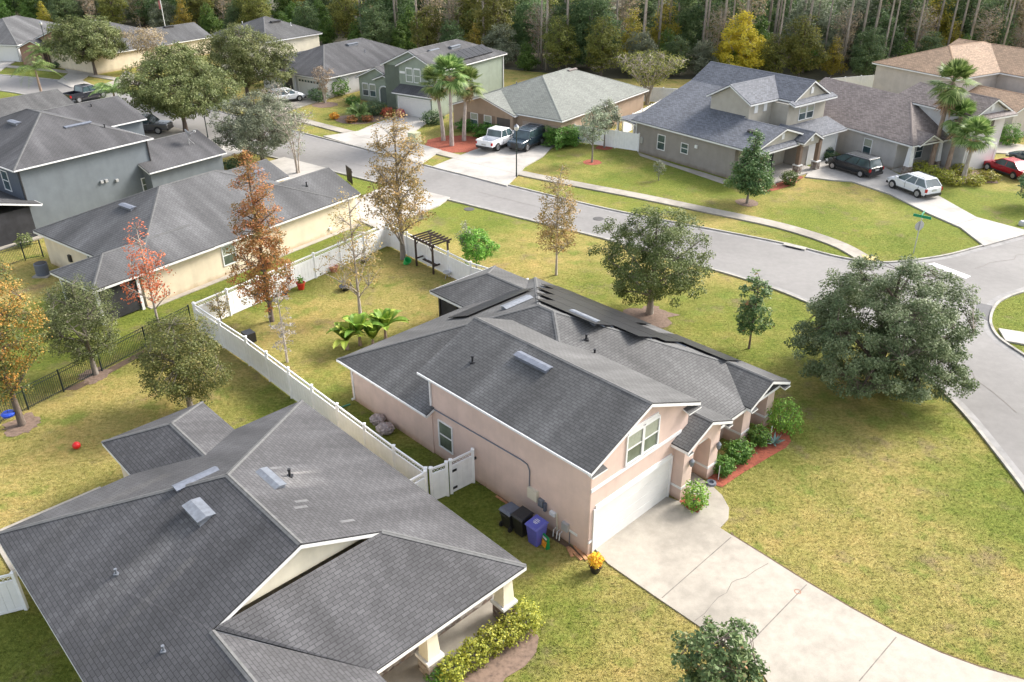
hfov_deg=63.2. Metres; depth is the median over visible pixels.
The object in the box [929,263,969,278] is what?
stop line
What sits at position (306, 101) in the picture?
driveway
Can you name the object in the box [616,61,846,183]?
blue grey roof house
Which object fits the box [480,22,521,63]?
forest tree
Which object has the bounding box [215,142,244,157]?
driveway
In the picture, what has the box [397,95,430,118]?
garage door
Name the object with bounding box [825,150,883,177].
minivan
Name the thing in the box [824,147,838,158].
shrub
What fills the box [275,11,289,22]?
forest tree
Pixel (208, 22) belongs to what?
forest tree
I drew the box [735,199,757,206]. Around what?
mulch bed
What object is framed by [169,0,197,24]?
forest tree
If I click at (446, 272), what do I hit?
garden stool
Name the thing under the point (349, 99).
shrub
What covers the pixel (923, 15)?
pine tree
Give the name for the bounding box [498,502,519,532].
wheelie bin
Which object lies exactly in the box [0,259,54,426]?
maple tree
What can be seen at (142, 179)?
window
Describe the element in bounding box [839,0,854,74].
pine tree
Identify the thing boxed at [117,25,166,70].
crape myrtle
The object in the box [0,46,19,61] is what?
garage door
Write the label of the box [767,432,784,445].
agave
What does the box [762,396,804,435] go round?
shrub
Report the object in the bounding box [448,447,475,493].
side gate
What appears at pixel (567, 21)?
pine tree
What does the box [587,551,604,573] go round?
flower pot
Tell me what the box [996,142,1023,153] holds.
driveway
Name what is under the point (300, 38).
cream two storey house
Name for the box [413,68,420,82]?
window
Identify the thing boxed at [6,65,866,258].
sidewalk
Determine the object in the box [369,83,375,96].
window
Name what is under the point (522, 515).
wheelie bin
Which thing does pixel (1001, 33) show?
forest tree
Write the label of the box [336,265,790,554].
pink house
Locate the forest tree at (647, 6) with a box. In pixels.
[621,0,659,25]
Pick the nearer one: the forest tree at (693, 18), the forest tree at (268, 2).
the forest tree at (693, 18)
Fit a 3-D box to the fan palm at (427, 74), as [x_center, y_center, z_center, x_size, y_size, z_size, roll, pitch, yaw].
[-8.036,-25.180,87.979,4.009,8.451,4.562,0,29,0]
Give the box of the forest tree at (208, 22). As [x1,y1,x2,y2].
[198,2,223,33]
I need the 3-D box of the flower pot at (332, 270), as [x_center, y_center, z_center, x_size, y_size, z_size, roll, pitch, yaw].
[-12.698,-5.145,59.287,0.734,0.380,0.734,0,29,0]
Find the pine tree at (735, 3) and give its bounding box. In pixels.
[730,0,739,35]
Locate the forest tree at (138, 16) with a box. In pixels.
[128,0,143,27]
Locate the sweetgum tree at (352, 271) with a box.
[314,187,383,313]
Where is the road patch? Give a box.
[975,303,991,320]
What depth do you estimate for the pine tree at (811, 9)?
117.93 m
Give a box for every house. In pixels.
[0,15,59,61]
[0,89,74,116]
[0,95,226,249]
[0,400,526,681]
[16,19,142,66]
[33,159,360,324]
[47,22,212,73]
[213,16,322,77]
[261,38,407,98]
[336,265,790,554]
[355,39,506,118]
[452,68,648,144]
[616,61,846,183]
[819,77,1017,173]
[872,38,1023,138]
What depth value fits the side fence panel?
36.73 m
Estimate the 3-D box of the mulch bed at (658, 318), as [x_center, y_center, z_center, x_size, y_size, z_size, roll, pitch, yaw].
[8.727,-1.583,52.927,3.168,0.001,3.398,-24,37,-37]
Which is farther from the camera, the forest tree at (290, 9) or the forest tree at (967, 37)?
the forest tree at (290, 9)
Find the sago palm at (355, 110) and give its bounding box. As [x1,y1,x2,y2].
[345,101,371,121]
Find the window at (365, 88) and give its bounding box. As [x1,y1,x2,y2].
[362,82,368,95]
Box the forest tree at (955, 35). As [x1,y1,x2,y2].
[941,20,963,45]
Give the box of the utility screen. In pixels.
[346,165,352,184]
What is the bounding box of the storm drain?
[783,242,806,250]
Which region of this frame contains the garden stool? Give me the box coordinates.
[443,270,451,278]
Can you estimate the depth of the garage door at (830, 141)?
81.94 m
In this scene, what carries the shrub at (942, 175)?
on the mulch bed at (993, 181)
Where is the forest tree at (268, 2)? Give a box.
[233,0,273,17]
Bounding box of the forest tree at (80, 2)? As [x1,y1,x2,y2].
[68,0,95,18]
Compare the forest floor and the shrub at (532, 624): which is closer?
the shrub at (532, 624)
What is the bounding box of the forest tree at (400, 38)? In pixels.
[389,20,411,49]
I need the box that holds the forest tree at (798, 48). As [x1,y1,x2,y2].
[779,14,831,76]
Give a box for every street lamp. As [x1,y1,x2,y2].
[39,21,51,65]
[199,94,208,137]
[514,124,518,176]
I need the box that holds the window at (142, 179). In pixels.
[141,178,146,190]
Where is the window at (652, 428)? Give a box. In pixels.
[642,414,660,454]
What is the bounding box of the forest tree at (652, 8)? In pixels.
[618,0,664,37]
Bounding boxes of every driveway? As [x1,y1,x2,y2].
[0,61,15,70]
[58,68,94,87]
[105,71,133,88]
[144,127,182,140]
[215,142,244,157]
[267,95,327,110]
[270,157,324,180]
[323,115,440,162]
[355,185,449,229]
[432,143,554,186]
[595,497,1023,681]
[805,160,1023,246]
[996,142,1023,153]
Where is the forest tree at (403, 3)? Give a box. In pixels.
[374,0,418,35]
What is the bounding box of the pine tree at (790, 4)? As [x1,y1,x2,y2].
[783,0,792,55]
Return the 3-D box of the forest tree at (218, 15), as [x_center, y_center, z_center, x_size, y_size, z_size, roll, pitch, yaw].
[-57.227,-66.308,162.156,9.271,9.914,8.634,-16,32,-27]
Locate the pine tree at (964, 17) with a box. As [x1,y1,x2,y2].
[957,0,969,37]
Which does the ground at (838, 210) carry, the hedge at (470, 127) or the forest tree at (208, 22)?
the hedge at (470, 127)
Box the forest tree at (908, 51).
[896,39,916,56]
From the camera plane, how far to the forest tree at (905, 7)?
139.81 m
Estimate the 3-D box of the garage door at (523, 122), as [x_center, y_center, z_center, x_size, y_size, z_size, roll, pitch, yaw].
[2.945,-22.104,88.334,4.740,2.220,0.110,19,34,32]
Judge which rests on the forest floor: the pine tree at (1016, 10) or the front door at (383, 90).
the pine tree at (1016, 10)
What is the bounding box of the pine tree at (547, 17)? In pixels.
[545,0,550,69]
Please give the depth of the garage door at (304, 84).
108.95 m
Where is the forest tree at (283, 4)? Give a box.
[269,0,300,19]
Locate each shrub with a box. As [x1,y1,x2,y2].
[12,232,32,247]
[223,158,244,169]
[307,88,329,102]
[329,77,350,95]
[329,112,339,118]
[343,115,357,122]
[344,95,360,104]
[361,114,373,121]
[362,99,388,115]
[380,107,393,117]
[395,108,404,116]
[419,109,445,125]
[423,664,449,681]
[435,650,468,681]
[456,636,490,672]
[473,619,512,657]
[494,612,529,647]
[507,595,545,636]
[681,478,711,513]
[713,452,736,478]
[720,436,757,464]
[745,423,772,447]
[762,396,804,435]
[778,170,802,185]
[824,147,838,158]
[825,149,834,159]
[912,160,933,172]
[920,163,942,176]
[931,168,957,182]
[943,174,966,185]
[949,163,974,174]
[964,172,987,186]
[974,169,1002,181]
[999,122,1023,145]
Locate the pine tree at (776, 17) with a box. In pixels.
[771,0,780,48]
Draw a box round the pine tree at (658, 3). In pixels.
[655,0,659,30]
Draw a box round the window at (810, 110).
[805,103,814,118]
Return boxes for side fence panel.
[428,460,449,498]
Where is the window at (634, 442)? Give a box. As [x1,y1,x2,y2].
[625,425,644,466]
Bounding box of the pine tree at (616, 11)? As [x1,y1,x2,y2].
[614,0,620,61]
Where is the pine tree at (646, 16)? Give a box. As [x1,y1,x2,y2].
[642,0,647,31]
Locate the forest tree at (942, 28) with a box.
[906,0,961,47]
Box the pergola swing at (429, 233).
[411,230,451,274]
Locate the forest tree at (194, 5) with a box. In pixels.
[176,0,214,24]
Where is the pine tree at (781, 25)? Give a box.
[774,0,785,72]
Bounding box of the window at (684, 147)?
[680,142,688,154]
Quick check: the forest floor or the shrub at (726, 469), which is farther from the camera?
the forest floor
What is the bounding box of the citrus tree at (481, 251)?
[457,226,499,266]
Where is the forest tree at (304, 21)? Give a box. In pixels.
[291,1,320,30]
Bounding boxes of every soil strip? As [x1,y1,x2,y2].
[64,350,143,389]
[477,484,580,555]
[638,152,725,183]
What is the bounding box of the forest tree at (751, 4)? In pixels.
[732,0,767,31]
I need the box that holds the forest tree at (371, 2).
[353,0,401,40]
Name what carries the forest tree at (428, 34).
on the forest floor
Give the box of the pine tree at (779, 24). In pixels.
[774,0,782,51]
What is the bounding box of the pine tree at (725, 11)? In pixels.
[720,0,728,51]
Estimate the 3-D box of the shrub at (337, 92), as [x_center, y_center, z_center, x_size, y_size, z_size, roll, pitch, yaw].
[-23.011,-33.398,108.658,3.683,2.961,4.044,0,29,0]
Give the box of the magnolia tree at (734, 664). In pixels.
[670,615,770,681]
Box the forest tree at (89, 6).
[78,0,96,18]
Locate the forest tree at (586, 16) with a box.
[561,0,625,67]
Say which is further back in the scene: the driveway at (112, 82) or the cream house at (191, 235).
the driveway at (112, 82)
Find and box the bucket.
[403,257,410,264]
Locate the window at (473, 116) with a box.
[470,112,477,125]
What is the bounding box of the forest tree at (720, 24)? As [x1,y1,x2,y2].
[704,5,736,61]
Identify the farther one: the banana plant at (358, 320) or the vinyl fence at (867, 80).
the vinyl fence at (867, 80)
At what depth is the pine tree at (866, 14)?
119.67 m
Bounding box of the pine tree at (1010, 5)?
[998,0,1011,42]
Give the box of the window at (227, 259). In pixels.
[221,243,237,266]
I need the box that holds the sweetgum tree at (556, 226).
[533,163,580,275]
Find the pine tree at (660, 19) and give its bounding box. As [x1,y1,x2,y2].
[657,0,665,49]
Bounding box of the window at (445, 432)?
[437,419,453,454]
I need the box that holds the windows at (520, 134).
[513,126,544,139]
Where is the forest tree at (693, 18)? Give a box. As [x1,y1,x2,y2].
[666,0,738,55]
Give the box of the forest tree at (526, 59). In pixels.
[514,42,540,70]
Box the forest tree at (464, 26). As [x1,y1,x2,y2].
[456,10,481,40]
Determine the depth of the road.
60.73 m
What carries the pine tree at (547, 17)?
on the forest floor
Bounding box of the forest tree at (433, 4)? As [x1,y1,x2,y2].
[414,0,445,32]
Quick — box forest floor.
[11,0,1023,79]
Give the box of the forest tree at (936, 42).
[914,30,945,52]
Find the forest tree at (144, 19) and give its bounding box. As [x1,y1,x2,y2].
[125,0,154,26]
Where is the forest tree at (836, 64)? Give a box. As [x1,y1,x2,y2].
[819,37,848,76]
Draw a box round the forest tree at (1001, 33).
[962,0,1021,45]
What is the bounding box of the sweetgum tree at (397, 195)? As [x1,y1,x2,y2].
[357,107,437,259]
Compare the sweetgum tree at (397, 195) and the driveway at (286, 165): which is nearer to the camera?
the sweetgum tree at (397, 195)
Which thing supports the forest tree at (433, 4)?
on the forest floor
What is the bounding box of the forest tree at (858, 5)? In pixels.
[823,0,891,62]
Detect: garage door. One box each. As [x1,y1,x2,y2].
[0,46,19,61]
[297,77,322,96]
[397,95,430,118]
[521,119,558,143]
[591,455,672,552]
[805,133,837,165]
[964,143,996,169]
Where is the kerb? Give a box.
[0,74,1023,491]
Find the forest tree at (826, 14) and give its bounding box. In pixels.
[814,2,839,32]
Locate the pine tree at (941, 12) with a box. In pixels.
[932,0,946,47]
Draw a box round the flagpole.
[158,0,164,24]
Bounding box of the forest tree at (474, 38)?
[465,23,483,44]
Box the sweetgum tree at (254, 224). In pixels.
[224,149,296,321]
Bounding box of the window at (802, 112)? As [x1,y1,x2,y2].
[798,105,807,120]
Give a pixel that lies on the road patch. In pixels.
(985, 308)
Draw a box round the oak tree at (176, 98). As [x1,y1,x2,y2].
[116,40,246,131]
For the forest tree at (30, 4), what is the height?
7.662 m
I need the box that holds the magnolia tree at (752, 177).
[722,128,774,203]
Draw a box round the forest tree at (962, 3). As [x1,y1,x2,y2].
[940,0,1006,42]
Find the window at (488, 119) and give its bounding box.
[484,115,491,128]
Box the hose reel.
[706,479,715,486]
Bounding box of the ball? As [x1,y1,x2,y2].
[72,441,80,448]
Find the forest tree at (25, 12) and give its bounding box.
[19,2,37,18]
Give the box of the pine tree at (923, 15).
[915,0,928,51]
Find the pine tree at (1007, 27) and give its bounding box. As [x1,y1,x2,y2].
[1002,0,1017,44]
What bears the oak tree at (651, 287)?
on the mulch bed at (658, 318)
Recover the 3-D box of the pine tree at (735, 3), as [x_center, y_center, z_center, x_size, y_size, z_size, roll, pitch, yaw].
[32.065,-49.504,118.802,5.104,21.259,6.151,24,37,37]
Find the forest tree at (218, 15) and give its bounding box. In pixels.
[198,0,235,25]
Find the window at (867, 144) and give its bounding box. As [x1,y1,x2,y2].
[862,138,872,153]
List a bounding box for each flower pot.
[295,275,304,289]
[329,264,338,271]
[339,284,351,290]
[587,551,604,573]
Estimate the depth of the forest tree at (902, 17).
124.88 m
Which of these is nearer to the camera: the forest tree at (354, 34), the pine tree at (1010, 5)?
the pine tree at (1010, 5)
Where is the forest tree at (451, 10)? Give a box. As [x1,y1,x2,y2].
[433,0,464,26]
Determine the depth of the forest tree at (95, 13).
165.33 m
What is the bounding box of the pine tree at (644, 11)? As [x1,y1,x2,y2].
[640,0,649,38]
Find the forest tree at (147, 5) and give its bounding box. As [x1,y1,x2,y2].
[130,0,192,26]
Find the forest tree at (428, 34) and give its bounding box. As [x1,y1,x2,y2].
[408,4,445,47]
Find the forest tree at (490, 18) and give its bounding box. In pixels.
[471,0,514,47]
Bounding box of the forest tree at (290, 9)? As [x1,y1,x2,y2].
[279,1,300,23]
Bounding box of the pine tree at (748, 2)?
[741,0,752,47]
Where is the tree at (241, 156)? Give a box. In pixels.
[232,147,254,162]
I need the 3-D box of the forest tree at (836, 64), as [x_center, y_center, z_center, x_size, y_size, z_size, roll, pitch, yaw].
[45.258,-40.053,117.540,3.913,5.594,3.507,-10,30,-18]
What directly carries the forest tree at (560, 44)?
on the forest floor
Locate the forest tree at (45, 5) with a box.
[34,0,75,16]
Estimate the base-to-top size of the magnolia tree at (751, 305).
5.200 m
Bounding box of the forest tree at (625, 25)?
[612,5,637,44]
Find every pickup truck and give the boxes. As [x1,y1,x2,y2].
[63,83,108,102]
[142,114,173,133]
[476,125,514,150]
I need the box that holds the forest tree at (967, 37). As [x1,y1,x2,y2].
[962,33,973,39]
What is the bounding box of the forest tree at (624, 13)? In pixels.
[609,0,642,39]
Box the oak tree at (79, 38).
[39,13,128,74]
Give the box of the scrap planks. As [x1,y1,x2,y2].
[566,545,589,560]
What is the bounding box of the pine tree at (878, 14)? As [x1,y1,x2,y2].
[866,0,881,69]
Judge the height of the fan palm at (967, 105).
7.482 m
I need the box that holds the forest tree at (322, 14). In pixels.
[307,0,335,31]
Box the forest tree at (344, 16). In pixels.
[325,0,362,38]
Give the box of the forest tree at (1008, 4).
[999,0,1023,45]
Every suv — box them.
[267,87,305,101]
[886,171,942,197]
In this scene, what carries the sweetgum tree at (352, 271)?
on the ground at (838, 210)
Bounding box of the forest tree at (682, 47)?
[657,35,694,75]
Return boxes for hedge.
[453,118,476,131]
[472,121,499,136]
[541,124,583,149]
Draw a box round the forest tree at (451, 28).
[438,19,465,42]
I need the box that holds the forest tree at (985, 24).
[970,4,1006,43]
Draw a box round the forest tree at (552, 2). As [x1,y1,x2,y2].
[512,0,560,18]
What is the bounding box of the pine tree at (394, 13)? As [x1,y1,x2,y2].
[392,0,397,32]
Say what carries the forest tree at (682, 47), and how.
on the forest floor
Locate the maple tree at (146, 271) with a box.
[120,217,175,321]
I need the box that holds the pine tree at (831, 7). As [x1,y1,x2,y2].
[820,0,833,68]
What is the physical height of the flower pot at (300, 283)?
1.036 m
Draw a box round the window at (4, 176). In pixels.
[0,169,12,191]
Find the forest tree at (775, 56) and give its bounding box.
[756,33,787,72]
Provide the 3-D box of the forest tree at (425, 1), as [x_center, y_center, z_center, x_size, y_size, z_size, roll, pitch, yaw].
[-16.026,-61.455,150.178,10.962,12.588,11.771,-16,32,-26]
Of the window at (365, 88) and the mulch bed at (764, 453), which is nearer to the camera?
the mulch bed at (764, 453)
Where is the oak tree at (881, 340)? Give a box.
[784,253,985,404]
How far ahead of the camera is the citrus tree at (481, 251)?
57.40 m
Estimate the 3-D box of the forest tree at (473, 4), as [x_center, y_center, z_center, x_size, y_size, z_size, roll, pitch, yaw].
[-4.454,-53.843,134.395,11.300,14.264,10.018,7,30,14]
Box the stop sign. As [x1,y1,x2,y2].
[913,210,931,252]
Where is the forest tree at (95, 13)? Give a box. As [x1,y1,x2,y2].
[87,0,130,20]
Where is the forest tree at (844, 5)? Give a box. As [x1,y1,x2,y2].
[834,0,877,28]
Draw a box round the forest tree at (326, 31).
[316,16,337,43]
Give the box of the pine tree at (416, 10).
[415,0,418,46]
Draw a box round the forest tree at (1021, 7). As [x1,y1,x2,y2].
[1010,0,1023,46]
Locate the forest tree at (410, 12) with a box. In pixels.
[397,4,424,49]
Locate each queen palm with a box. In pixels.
[10,55,65,91]
[23,42,57,66]
[88,77,133,98]
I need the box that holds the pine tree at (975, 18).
[970,0,984,39]
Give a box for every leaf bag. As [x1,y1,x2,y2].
[369,413,385,425]
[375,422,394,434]
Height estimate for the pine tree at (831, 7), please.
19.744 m
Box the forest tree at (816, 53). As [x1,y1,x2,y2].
[789,32,823,71]
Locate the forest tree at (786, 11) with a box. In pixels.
[753,0,807,39]
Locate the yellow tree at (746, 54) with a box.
[708,11,770,68]
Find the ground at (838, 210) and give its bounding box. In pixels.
[0,38,1023,681]
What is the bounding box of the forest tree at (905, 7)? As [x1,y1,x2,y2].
[881,0,915,31]
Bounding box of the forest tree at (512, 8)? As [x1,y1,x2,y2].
[500,0,553,42]
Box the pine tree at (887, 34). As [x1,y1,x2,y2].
[881,0,896,59]
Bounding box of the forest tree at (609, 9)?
[551,0,618,26]
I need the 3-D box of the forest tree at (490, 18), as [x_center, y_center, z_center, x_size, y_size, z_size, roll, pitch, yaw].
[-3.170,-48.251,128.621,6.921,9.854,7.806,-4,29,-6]
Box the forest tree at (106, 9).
[94,0,127,24]
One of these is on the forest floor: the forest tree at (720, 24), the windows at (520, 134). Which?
the forest tree at (720, 24)
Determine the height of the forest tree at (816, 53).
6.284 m
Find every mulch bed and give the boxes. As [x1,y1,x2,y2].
[2,412,40,436]
[77,367,112,384]
[312,102,337,107]
[334,114,386,123]
[425,135,479,152]
[461,629,538,681]
[583,159,601,164]
[596,145,612,149]
[623,306,678,327]
[679,493,702,512]
[708,427,790,486]
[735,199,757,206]
[764,176,802,191]
[934,168,997,182]
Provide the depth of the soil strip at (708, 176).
79.76 m
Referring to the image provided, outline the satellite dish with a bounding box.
[184,129,195,144]
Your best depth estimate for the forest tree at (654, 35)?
126.63 m
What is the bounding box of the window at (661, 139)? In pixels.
[657,134,665,150]
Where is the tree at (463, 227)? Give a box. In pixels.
[455,220,474,259]
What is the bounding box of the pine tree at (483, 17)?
[478,0,484,45]
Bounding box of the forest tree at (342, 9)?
[308,0,362,24]
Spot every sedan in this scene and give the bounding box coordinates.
[983,157,1023,178]
[1005,150,1023,159]
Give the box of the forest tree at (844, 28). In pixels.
[831,5,862,62]
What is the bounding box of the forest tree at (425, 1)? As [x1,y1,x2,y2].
[399,0,451,29]
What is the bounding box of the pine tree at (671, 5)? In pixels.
[668,0,672,23]
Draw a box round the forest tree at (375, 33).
[357,5,393,45]
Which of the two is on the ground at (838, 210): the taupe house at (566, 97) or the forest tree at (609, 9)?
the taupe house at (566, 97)
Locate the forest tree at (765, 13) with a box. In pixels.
[752,0,778,37]
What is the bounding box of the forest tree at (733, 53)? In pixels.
[727,50,739,64]
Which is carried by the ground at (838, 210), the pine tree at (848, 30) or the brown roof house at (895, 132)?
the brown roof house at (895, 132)
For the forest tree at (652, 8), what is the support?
on the forest floor
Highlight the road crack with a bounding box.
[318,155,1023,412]
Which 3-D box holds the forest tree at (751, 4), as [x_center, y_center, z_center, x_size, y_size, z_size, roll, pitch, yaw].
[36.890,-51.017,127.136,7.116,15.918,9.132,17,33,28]
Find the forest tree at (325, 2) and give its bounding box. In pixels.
[300,0,350,25]
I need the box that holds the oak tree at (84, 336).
[36,270,122,375]
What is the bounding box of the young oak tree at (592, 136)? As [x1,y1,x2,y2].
[578,107,611,162]
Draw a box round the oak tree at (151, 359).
[128,311,234,406]
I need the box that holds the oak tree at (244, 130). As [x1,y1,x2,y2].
[206,89,304,159]
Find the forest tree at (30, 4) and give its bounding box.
[15,0,45,17]
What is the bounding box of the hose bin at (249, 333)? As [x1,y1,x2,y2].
[241,328,256,343]
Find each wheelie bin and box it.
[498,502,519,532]
[511,505,534,536]
[525,514,548,546]
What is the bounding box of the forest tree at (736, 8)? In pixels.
[713,0,753,41]
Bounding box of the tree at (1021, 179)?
[1016,172,1023,197]
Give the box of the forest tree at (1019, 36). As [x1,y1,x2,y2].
[1008,24,1023,47]
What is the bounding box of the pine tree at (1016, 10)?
[1007,0,1019,43]
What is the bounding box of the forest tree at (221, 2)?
[212,0,230,22]
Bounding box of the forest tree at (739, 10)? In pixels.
[703,0,764,36]
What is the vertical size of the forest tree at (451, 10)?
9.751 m
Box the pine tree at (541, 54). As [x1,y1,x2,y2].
[538,0,545,68]
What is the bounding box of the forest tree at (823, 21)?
[775,0,841,57]
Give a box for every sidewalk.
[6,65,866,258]
[998,328,1023,344]
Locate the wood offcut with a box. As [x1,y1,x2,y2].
[495,495,507,503]
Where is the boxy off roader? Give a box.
[507,123,544,151]
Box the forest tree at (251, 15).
[234,0,270,23]
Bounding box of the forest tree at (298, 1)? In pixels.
[287,0,307,12]
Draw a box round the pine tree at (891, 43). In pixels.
[887,0,900,58]
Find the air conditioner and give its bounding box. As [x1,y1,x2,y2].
[32,261,50,277]
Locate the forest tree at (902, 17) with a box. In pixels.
[846,0,932,55]
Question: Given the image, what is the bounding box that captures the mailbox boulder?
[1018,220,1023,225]
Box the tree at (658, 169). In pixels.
[653,160,666,180]
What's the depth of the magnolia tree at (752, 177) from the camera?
69.28 m
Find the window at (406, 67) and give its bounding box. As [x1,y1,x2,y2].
[405,67,412,82]
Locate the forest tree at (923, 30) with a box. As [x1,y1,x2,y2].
[907,4,942,49]
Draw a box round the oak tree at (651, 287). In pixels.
[586,204,715,314]
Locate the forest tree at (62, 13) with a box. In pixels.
[46,0,82,23]
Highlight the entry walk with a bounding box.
[679,471,728,527]
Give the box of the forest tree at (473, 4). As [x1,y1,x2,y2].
[449,0,519,41]
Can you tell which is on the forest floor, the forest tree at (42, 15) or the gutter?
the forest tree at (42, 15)
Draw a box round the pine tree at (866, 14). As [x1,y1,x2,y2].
[858,0,872,49]
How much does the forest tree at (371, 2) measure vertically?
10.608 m
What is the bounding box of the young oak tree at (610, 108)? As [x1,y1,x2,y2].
[588,96,623,147]
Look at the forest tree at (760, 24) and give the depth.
120.90 m
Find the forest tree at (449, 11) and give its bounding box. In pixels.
[436,0,469,35]
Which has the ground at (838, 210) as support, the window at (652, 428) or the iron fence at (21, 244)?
the iron fence at (21, 244)
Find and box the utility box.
[408,131,421,142]
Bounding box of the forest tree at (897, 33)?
[848,9,904,64]
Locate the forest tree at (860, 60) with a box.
[849,25,890,75]
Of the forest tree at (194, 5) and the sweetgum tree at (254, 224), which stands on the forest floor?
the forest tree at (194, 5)
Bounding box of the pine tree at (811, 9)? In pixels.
[801,0,813,72]
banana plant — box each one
[326,312,384,345]
[330,321,363,349]
[356,319,387,344]
[366,308,408,338]
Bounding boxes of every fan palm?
[418,63,448,140]
[431,52,470,145]
[452,63,487,140]
[925,57,980,164]
[940,98,976,170]
[947,115,997,183]
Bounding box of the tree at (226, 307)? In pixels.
[204,290,229,324]
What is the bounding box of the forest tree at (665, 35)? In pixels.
[655,27,686,65]
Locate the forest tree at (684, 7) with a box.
[648,0,699,51]
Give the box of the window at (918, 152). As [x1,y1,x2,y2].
[914,146,923,158]
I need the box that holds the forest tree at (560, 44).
[540,15,581,70]
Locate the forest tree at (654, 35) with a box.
[646,0,688,50]
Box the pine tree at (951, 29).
[947,0,960,45]
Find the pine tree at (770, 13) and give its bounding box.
[766,0,772,34]
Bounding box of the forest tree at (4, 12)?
[0,0,15,18]
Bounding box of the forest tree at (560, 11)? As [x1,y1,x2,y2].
[544,0,614,50]
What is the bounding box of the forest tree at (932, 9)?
[906,0,966,36]
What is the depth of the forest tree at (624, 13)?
128.48 m
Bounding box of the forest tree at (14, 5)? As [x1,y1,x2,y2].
[1,0,49,11]
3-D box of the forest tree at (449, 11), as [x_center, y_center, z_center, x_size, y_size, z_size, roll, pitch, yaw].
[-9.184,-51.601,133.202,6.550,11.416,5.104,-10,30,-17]
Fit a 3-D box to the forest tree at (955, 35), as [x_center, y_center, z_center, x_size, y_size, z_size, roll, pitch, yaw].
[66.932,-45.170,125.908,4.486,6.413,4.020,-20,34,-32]
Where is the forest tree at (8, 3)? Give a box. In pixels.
[1,0,16,13]
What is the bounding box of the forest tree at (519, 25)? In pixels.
[507,0,554,53]
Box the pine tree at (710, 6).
[703,0,711,66]
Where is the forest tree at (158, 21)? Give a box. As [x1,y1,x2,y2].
[146,0,177,27]
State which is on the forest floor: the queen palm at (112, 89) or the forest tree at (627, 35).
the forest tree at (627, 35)
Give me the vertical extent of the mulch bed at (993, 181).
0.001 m
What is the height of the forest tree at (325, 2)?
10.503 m
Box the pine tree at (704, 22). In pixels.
[701,0,709,47]
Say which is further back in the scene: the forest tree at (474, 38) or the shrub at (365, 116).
the forest tree at (474, 38)
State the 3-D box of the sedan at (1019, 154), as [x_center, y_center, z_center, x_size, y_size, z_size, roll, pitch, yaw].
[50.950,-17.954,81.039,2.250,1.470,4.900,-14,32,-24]
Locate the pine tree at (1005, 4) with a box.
[995,0,1009,43]
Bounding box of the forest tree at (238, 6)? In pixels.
[232,0,271,20]
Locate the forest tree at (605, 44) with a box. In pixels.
[584,15,623,75]
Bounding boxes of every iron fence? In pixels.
[0,239,43,264]
[0,305,191,423]
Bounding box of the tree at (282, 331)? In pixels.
[264,283,295,362]
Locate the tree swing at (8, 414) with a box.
[0,382,14,417]
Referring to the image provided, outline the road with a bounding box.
[0,76,1023,474]
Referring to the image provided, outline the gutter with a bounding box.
[0,75,1023,484]
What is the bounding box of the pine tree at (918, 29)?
[913,0,927,52]
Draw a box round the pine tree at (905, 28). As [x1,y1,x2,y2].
[898,0,912,55]
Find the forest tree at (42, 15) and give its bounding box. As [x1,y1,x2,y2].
[36,1,53,21]
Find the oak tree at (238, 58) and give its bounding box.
[190,23,297,99]
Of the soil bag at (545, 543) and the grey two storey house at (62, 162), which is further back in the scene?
the grey two storey house at (62, 162)
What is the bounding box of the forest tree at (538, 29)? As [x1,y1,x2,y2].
[523,2,556,64]
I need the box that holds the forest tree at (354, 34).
[347,21,360,39]
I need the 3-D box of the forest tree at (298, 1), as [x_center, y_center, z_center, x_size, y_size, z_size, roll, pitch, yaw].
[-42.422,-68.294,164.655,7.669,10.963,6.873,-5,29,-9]
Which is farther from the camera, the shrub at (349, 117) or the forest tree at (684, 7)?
the forest tree at (684, 7)
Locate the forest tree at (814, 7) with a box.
[786,0,836,22]
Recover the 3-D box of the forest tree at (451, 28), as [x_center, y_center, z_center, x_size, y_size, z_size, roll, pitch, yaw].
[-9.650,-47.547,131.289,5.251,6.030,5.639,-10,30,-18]
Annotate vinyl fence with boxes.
[0,570,28,614]
[191,224,387,328]
[192,303,428,493]
[387,223,528,279]
[410,469,427,492]
[574,125,639,151]
[622,100,659,131]
[644,86,676,101]
[829,75,874,87]
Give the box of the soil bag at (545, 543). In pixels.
[541,533,549,549]
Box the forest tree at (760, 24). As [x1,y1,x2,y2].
[735,14,772,68]
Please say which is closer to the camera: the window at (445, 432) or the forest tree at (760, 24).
the window at (445, 432)
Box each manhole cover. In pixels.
[464,207,473,210]
[593,217,603,220]
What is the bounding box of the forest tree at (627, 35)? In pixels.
[615,8,647,58]
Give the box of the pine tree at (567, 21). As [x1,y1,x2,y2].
[563,0,571,68]
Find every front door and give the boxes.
[380,87,386,104]
[767,153,773,166]
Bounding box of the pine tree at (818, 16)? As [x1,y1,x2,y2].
[811,1,822,61]
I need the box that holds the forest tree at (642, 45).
[619,30,660,75]
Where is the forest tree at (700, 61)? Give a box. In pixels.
[683,39,719,73]
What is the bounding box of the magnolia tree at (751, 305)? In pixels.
[733,268,774,348]
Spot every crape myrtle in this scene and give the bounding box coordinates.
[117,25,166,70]
[258,82,291,118]
[268,104,316,173]
[311,65,332,102]
[611,48,691,104]
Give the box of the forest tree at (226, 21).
[222,3,247,28]
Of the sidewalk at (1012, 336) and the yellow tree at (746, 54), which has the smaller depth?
the sidewalk at (1012, 336)
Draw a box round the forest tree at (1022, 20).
[1016,0,1023,39]

